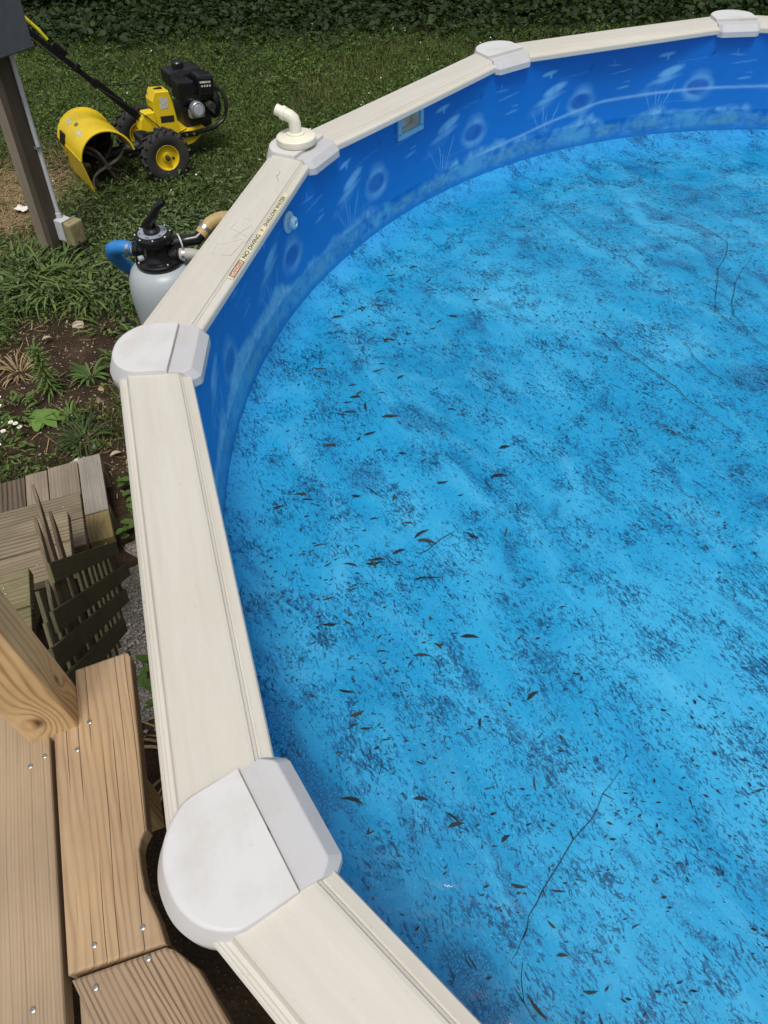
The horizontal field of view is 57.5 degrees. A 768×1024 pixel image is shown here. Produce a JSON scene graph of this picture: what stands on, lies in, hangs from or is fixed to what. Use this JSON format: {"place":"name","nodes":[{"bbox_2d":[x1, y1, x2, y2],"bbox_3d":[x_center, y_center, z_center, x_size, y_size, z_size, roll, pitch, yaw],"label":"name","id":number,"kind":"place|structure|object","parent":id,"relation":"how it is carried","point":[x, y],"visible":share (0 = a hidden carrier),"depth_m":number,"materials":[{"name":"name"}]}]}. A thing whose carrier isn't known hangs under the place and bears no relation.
{"place":"outdoors","nodes":[
{"label":"outdoors","id":0,"kind":"place"},
{"bbox_2d":[0,0,756,1023],"bbox_3d":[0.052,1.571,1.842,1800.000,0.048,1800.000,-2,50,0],"label":"ground","id":1,"kind":"structure","parent":0,"point":[240,1002],"depth_m":3.78,"materials":[{"name":"soil"}]},
{"bbox_2d":[0,304,24,332],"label":"grass tuft","id":2,"kind":"object","parent":1,"relation":"on","point":[3,324],"visible":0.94,"depth_m":4.14,"materials":[{"name":"green plant"}]},
{"bbox_2d":[0,420,34,469],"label":"daisy clump","id":3,"kind":"object","parent":1,"relation":"on","point":[16,439],"visible":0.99,"depth_m":3.44,"materials":[{"name":"green plant"}]},
{"bbox_2d":[0,390,38,428],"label":"daisy clump","id":4,"kind":"object","parent":1,"relation":"on","point":[9,418],"visible":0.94,"depth_m":3.64,"materials":[{"name":"green plant"}]},
{"bbox_2d":[0,349,47,387],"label":"grass tuft","id":5,"kind":"object","parent":1,"relation":"on","point":[13,365],"visible":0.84,"depth_m":3.94,"materials":[{"name":"plant"}]},
{"bbox_2d":[0,56,69,255],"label":"utility post","id":6,"kind":"object","parent":1,"relation":"on","point":[17,133],"visible":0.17,"depth_m":4.21,"materials":[{"name":"wood"}]},
{"bbox_2d":[0,0,32,58],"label":"meter box","id":7,"kind":"object","parent":6,"relation":"attached to","point":[15,37],"visible":1,"depth_m":3.68,"materials":[{"name":"grey metal"}]},
{"bbox_2d":[9,55,74,252],"bbox_3d":[-2.074,-2.123,4.288,0.108,1.219,0.066,-15,51,-11],"label":"electrical conduit","id":8,"kind":"object","parent":6,"relation":"attached to","point":[38,148],"visible":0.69,"depth_m":4.16,"materials":[{"name":"metal"}]},
{"bbox_2d":[53,215,86,246],"bbox_3d":[-2.052,-1.840,4.575,0.150,0.163,0.124,20,53,18],"label":"outlet box","id":9,"kind":"object","parent":6,"relation":"attached to","point":[70,230],"visible":1,"depth_m":4.54,"materials":[{"name":"beige plastic"}]},
{"bbox_2d":[78,241,136,326],"bbox_3d":[-1.715,-1.414,4.317,0.044,0.095,1.189,-27,54,-20],"label":"power cord","id":10,"kind":"object","parent":9,"relation":"hanging from","point":[111,296],"visible":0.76,"depth_m":4.34,"materials":[{"name":"black rubber"}]},
{"bbox_2d":[0,234,75,301],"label":"grass tuft","id":11,"kind":"object","parent":1,"relation":"on","point":[59,264],"visible":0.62,"depth_m":4.48,"materials":[{"name":"green plant"}]},
{"bbox_2d":[0,492,88,635],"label":"wooden steps","id":12,"kind":"structure","parent":1,"relation":"on","point":[23,576],"depth_m":2.35,"materials":[{"name":"brown wood"}]},
{"bbox_2d":[23,339,67,402],"bbox_3d":[-1.789,-0.731,3.668,0.188,0.304,0.203,-2,50,0],"label":"spiky weed","id":13,"kind":"object","parent":1,"relation":"on","point":[44,371],"visible":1,"depth_m":3.67,"materials":[{"name":"green plant"}]},
{"bbox_2d":[28,408,64,430],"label":"broadleaf plant","id":14,"kind":"object","parent":1,"relation":"on","point":[42,417],"visible":0.98,"depth_m":3.60,"materials":[{"name":"green plant"}]},
{"bbox_2d":[0,239,109,318],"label":"grass tuft","id":15,"kind":"object","parent":1,"relation":"on","point":[43,267],"visible":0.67,"depth_m":4.42,"materials":[{"name":"green plant"}]},
{"bbox_2d":[0,454,118,547],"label":"plank landing","id":16,"kind":"object","parent":1,"relation":"on","point":[88,478],"visible":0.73,"depth_m":3.12,"materials":[{"name":"brown wood"}]},
{"bbox_2d":[0,273,127,492],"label":"grit","id":17,"kind":"object","parent":1,"relation":"on","point":[73,385],"visible":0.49,"depth_m":3.81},
{"bbox_2d":[0,267,135,497],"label":"dead stems","id":18,"kind":"object","parent":1,"relation":"on","point":[60,382],"visible":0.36,"depth_m":3.82,"materials":[{"name":"plant"}]},
{"bbox_2d":[58,399,85,425],"bbox_3d":[-1.644,-0.514,3.645,0.165,0.047,0.148,33,58,26],"label":"weed rosette","id":19,"kind":"object","parent":1,"relation":"on","point":[68,411],"visible":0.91,"depth_m":3.66,"materials":[{"name":"green plant"}]},
{"bbox_2d":[72,321,83,328],"bbox_3d":[-1.834,-1.121,4.201,0.070,0.042,0.058,-12,50,-9],"label":"stone","id":20,"kind":"object","parent":1,"relation":"on","point":[77,324],"visible":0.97,"depth_m":4.19,"materials":[{"name":"beige stone"}]},
{"bbox_2d":[45,410,117,458],"bbox_3d":[-1.507,-0.377,3.495,0.351,0.101,0.342,15,52,14],"label":"grass tuft","id":21,"kind":"object","parent":1,"relation":"on","point":[72,441],"visible":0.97,"depth_m":3.51,"materials":[{"name":"green plant"}]},
{"bbox_2d":[42,262,127,324],"bbox_3d":[-1.819,-1.380,4.347,0.620,0.163,0.603,-11,50,-8],"label":"grass tuft","id":22,"kind":"object","parent":1,"relation":"on","point":[84,310],"visible":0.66,"depth_m":4.33,"materials":[{"name":"green plant"}]},
{"bbox_2d":[64,357,109,386],"bbox_3d":[-1.639,-0.764,3.862,0.272,0.064,0.238,-2,50,0],"label":"weed rosette","id":23,"kind":"object","parent":1,"relation":"on","point":[83,370],"visible":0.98,"depth_m":3.87,"materials":[{"name":"green plant"}]},
{"bbox_2d":[53,173,122,214],"bbox_3d":[-2.190,-2.361,5.202,0.662,0.149,0.730,34,58,27],"label":"grass tuft","id":24,"kind":"object","parent":1,"relation":"on","point":[98,193],"visible":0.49,"depth_m":5.21,"materials":[{"name":"green plant"}]},
{"bbox_2d":[0,114,176,300],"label":"straw","id":25,"kind":"object","parent":1,"relation":"on","point":[11,212],"visible":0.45,"depth_m":5.28,"materials":[{"name":"beige plant"}]},
{"bbox_2d":[13,204,27,211],"bbox_3d":[-2.635,-2.213,5.101,0.110,0.019,0.070,16,52,15],"label":"paper scrap","id":26,"kind":"object","parent":25,"relation":"on","point":[21,208],"visible":0.88,"depth_m":5.10,"materials":[{"name":"white paper"}]},
{"bbox_2d":[75,308,131,335],"bbox_3d":[-1.665,-1.134,4.184,0.348,0.047,0.329,-2,50,0],"label":"weed rosette","id":27,"kind":"object","parent":1,"relation":"on","point":[90,319],"visible":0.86,"depth_m":4.18,"materials":[{"name":"green plant"}]},
{"bbox_2d":[97,348,111,367],"bbox_3d":[-1.500,-0.893,3.972,0.264,0.051,0.277,-2,50,0],"label":"weed rosette","id":28,"kind":"object","parent":1,"relation":"on","point":[105,353],"visible":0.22,"depth_m":3.96,"materials":[{"name":"green plant"}]},
{"bbox_2d":[0,653,234,1023],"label":"wooden deck","id":29,"kind":"structure","parent":1,"relation":"on","point":[77,903],"depth_m":1.10,"materials":[{"name":"brown wood"}]},
{"bbox_2d":[0,590,164,831],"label":"deck post","id":30,"kind":"object","parent":29,"relation":"attached to","point":[38,695],"visible":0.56,"depth_m":1.16,"materials":[{"name":"brown wood"}]},
{"bbox_2d":[116,468,132,512],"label":"ivy sprig","id":31,"kind":"object","parent":1,"relation":"on","point":[122,480],"visible":0.32,"depth_m":3.21,"materials":[{"name":"green plant"}]},
{"bbox_2d":[109,319,140,338],"bbox_3d":[-1.427,-1.068,4.113,0.335,0.071,0.284,-33,56,-24],"label":"weed rosette","id":32,"kind":"object","parent":1,"relation":"on","point":[126,327],"visible":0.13,"depth_m":4.13,"materials":[{"name":"green plant"}]},
{"bbox_2d":[115,509,135,544],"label":"ivy sprig","id":33,"kind":"object","parent":1,"relation":"on","point":[129,523],"visible":0.3,"depth_m":3.06,"materials":[{"name":"green plant"}]},
{"bbox_2d":[25,16,227,194],"bbox_3d":[-1.903,-3.085,5.043,1.540,1.259,0.674,-28,54,-21],"label":"garden tiller","id":34,"kind":"object","parent":1,"relation":"on","point":[159,135],"visible":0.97,"depth_m":5.24,"materials":[{"name":"metal"}]},
{"bbox_2d":[111,75,143,91],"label":"broad weed","id":35,"kind":"object","parent":1,"relation":"on","point":[135,76],"visible":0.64,"depth_m":6.69,"materials":[{"name":"green plant"}]},
{"bbox_2d":[104,541,154,720],"bbox_3d":[-0.837,0.448,2.859,0.733,0.088,1.100,-2,50,0],"label":"gravel strip","id":36,"kind":"object","parent":1,"relation":"on","point":[133,578],"visible":0.06,"depth_m":2.82,"materials":[{"name":"grey gravel"}]},
{"bbox_2d":[119,580,155,736],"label":"gravel","id":37,"kind":"structure","parent":36,"relation":"on","point":[138,643],"depth_m":2.76,"materials":[{"name":"grey gravel"}]},
{"bbox_2d":[31,484,131,685],"bbox_3d":[-0.896,0.292,2.207,0.022,1.049,1.110,-17,51,-12],"label":"lattice panel","id":38,"kind":"object","parent":37,"relation":"on","point":[74,647],"visible":0.73,"depth_m":1.93,"materials":[{"name":"brown wood"}]},
{"bbox_2d":[135,654,150,687],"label":"ivy sprig","id":39,"kind":"object","parent":37,"relation":"on","point":[145,668],"visible":0.21,"depth_m":2.61,"materials":[{"name":"green plant"}]},
{"bbox_2d":[141,678,154,724],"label":"ivy sprig","id":40,"kind":"object","parent":36,"relation":"on","point":[146,682],"visible":0.1,"depth_m":2.56,"materials":[{"name":"green plant"}]},
{"bbox_2d":[0,124,280,418],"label":"verge weeds","id":41,"kind":"object","parent":1,"relation":"on","point":[114,226],"visible":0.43,"depth_m":4.81,"materials":[{"name":"green plant"}]},
{"bbox_2d":[142,717,162,800],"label":"grass tuft","id":42,"kind":"object","parent":1,"relation":"on","point":[154,747],"visible":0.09,"depth_m":2.44,"materials":[{"name":"plant"}]},
{"bbox_2d":[129,199,204,324],"bbox_3d":[-1.018,-1.036,3.429,0.395,1.013,0.352,-2,50,0],"label":"sand filter","id":43,"kind":"object","parent":1,"relation":"on","point":[159,266],"visible":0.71,"depth_m":3.21,"materials":[{"name":"white plastic"}]},
{"bbox_2d":[105,240,133,275],"bbox_3d":[-1.167,-1.110,3.581,0.180,0.724,0.344,24,54,20],"label":"blue hose","id":44,"kind":"object","parent":43,"relation":"attached to","point":[115,250],"visible":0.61,"depth_m":3.26,"materials":[{"name":"plastic"}]},
{"bbox_2d":[179,247,198,260],"bbox_3d":[-0.789,-1.011,3.519,0.327,0.734,0.107,-25,53,-19],"label":"grey hose","id":45,"kind":"object","parent":43,"relation":"attached to","point":[185,254],"visible":0.28,"depth_m":3.21,"materials":[{"name":"plastic"}]},
{"bbox_2d":[195,211,227,239],"bbox_3d":[-0.568,-1.226,2.948,0.308,0.454,0.865,-23,53,-17],"label":"tan hose","id":46,"kind":"object","parent":43,"relation":"attached to","point":[207,226],"visible":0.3,"depth_m":3.26,"materials":[{"name":"plastic"}]},
{"bbox_2d":[144,181,226,221],"bbox_3d":[-1.407,-2.250,5.079,0.610,0.112,0.665,-33,56,-24],"label":"grass tuft","id":47,"kind":"object","parent":1,"relation":"on","point":[186,192],"visible":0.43,"depth_m":5.13,"materials":[{"name":"green plant"}]},
{"bbox_2d":[21,0,590,10],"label":"ivy hedge","id":48,"kind":"object","parent":1,"relation":"on","point":[28,3],"visible":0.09,"depth_m":8.11,"materials":[{"name":"green plant"}]},
{"bbox_2d":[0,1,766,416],"bbox_3d":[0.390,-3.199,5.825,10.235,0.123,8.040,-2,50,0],"label":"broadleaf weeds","id":49,"kind":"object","parent":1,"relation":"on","point":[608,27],"visible":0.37,"depth_m":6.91,"materials":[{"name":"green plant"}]},
{"bbox_2d":[0,2,767,481],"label":"lawn grass","id":50,"kind":"structure","parent":1,"relation":"on","point":[326,94],"depth_m":6.57,"materials":[{"name":"green plant"}]},
{"bbox_2d":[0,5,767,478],"bbox_3d":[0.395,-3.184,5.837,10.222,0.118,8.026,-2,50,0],"label":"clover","id":51,"kind":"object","parent":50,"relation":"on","point":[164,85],"depth_m":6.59,"materials":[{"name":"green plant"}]},
{"bbox_2d":[19,0,767,85],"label":"ground ivy","id":52,"kind":"object","parent":1,"relation":"on","point":[156,15],"visible":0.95,"depth_m":7.67,"materials":[{"name":"green plant"}]},
{"bbox_2d":[110,10,767,1023],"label":"swimming pool","id":53,"kind":"structure","parent":1,"relation":"on","point":[286,882],"depth_m":1.96,"materials":[{"name":"blue plastic"}]},
{"bbox_2d":[274,104,315,149],"bbox_3d":[-0.327,-1.421,2.565,0.148,0.126,0.148,-2,50,0],"label":"vacuum plate","id":54,"kind":"object","parent":53,"relation":"on","point":[295,135],"visible":1,"depth_m":2.56,"materials":[{"name":"beige plastic"}]},
{"bbox_2d":[338,689,353,692],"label":"dead leaf","id":55,"kind":"object","parent":53,"relation":"on","point":[346,691],"visible":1,"depth_m":1.75,"materials":[{"name":"brown plant"}]},
{"bbox_2d":[341,796,362,803],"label":"dead leaf","id":56,"kind":"object","parent":53,"relation":"on","point":[354,799],"visible":1,"depth_m":1.58,"materials":[{"name":"brown plant"}]},
{"bbox_2d":[350,710,363,716],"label":"dead leaf","id":57,"kind":"object","parent":53,"relation":"on","point":[356,714],"visible":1,"depth_m":1.71,"materials":[{"name":"brown plant"}]},
{"bbox_2d":[413,796,427,799],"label":"dead leaf","id":58,"kind":"object","parent":53,"relation":"on","point":[419,798],"visible":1,"depth_m":1.58,"materials":[{"name":"brown plant"}]},
{"bbox_2d":[413,653,430,655],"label":"dead leaf","id":59,"kind":"object","parent":53,"relation":"on","point":[420,654],"visible":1,"depth_m":1.81,"materials":[{"name":"brown plant"}]},
{"bbox_2d":[414,529,429,537],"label":"dead leaf","id":60,"kind":"object","parent":53,"relation":"on","point":[419,533],"visible":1,"depth_m":2.08,"materials":[{"name":"brown plant"}]},
{"bbox_2d":[418,538,436,543],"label":"dead leaf","id":61,"kind":"object","parent":53,"relation":"on","point":[425,539],"visible":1,"depth_m":2.06,"materials":[{"name":"brown plant"}]},
{"bbox_2d":[418,531,454,553],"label":"twig","id":62,"kind":"object","parent":53,"relation":"on","point":[435,542],"visible":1,"depth_m":2.05,"materials":[{"name":"brown wood"}]},
{"bbox_2d":[448,821,463,827],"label":"dead leaf","id":63,"kind":"object","parent":53,"relation":"on","point":[453,824],"visible":1,"depth_m":1.54,"materials":[{"name":"brown plant"}]},
{"bbox_2d":[461,634,478,637],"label":"dead leaf","id":64,"kind":"object","parent":53,"relation":"on","point":[468,635],"visible":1,"depth_m":1.85,"materials":[{"name":"brown plant"}]},
{"bbox_2d":[464,952,477,970],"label":"dead leaf","id":65,"kind":"object","parent":53,"relation":"on","point":[471,961],"visible":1,"depth_m":1.37,"materials":[{"name":"brown plant"}]},
{"bbox_2d":[502,835,509,841],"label":"dead leaf","id":66,"kind":"object","parent":53,"relation":"on","point":[505,837],"visible":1,"depth_m":1.52,"materials":[{"name":"brown plant"}]},
{"bbox_2d":[260,155,767,1022],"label":"leaf debris","id":67,"kind":"object","parent":53,"relation":"on","point":[540,609],"visible":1,"depth_m":1.82,"materials":[{"name":"brown plant"}]},
{"bbox_2d":[511,884,525,888],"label":"dead leaf","id":68,"kind":"object","parent":53,"relation":"on","point":[518,886],"visible":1,"depth_m":1.46,"materials":[{"name":"brown plant"}]},
{"bbox_2d":[514,962,537,1023],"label":"twig","id":69,"kind":"object","parent":53,"relation":"on","point":[523,995],"visible":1,"depth_m":1.33,"materials":[{"name":"brown wood"}]},
{"bbox_2d":[527,691,537,699],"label":"dead leaf","id":70,"kind":"object","parent":53,"relation":"on","point":[531,695],"visible":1,"depth_m":1.73,"materials":[{"name":"brown plant"}]},
{"bbox_2d":[527,994,547,1019],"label":"dead leaf","id":71,"kind":"object","parent":53,"relation":"on","point":[537,1009],"visible":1,"depth_m":1.32,"materials":[{"name":"brown plant"}]},
{"bbox_2d":[557,953,568,956],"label":"dead leaf","id":72,"kind":"object","parent":53,"relation":"on","point":[562,955],"visible":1,"depth_m":1.38,"materials":[{"name":"brown plant"}]},
{"bbox_2d":[512,771,619,958],"bbox_3d":[0.390,0.732,1.495,0.043,0.004,0.468,33,58,26],"label":"twig","id":73,"kind":"object","parent":53,"relation":"on","point":[560,862],"visible":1,"depth_m":1.49,"materials":[{"name":"brown wood"}]},
{"bbox_2d":[583,991,597,994],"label":"dead leaf","id":74,"kind":"object","parent":53,"relation":"on","point":[590,992],"visible":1,"depth_m":1.34,"materials":[{"name":"brown plant"}]},
{"bbox_2d":[587,322,733,433],"bbox_3d":[0.983,-0.504,2.534,0.026,0.005,0.742,-25,53,-18],"label":"twig","id":75,"kind":"object","parent":53,"relation":"on","point":[662,377],"visible":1,"depth_m":2.52,"materials":[{"name":"brown wood"}]},
{"bbox_2d":[653,421,693,444],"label":"twig","id":76,"kind":"object","parent":53,"relation":"on","point":[674,432],"visible":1,"depth_m":2.33,"materials":[{"name":"brown wood"}]},
{"bbox_2d":[678,212,727,320],"bbox_3d":[1.427,-1.076,3.008,0.174,0.007,0.890,3,50,4],"label":"twig","id":77,"kind":"object","parent":53,"relation":"on","point":[719,265],"visible":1,"depth_m":3.05,"materials":[{"name":"brown wood"}]},
{"bbox_2d":[684,341,726,383],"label":"twig","id":78,"kind":"object","parent":53,"relation":"on","point":[703,365],"visible":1,"depth_m":2.55,"materials":[{"name":"brown wood"}]},
{"bbox_2d":[731,258,767,349],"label":"twig","id":79,"kind":"object","parent":53,"relation":"on","point":[734,309],"visible":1,"depth_m":2.77,"materials":[{"name":"brown wood"}]}
]}

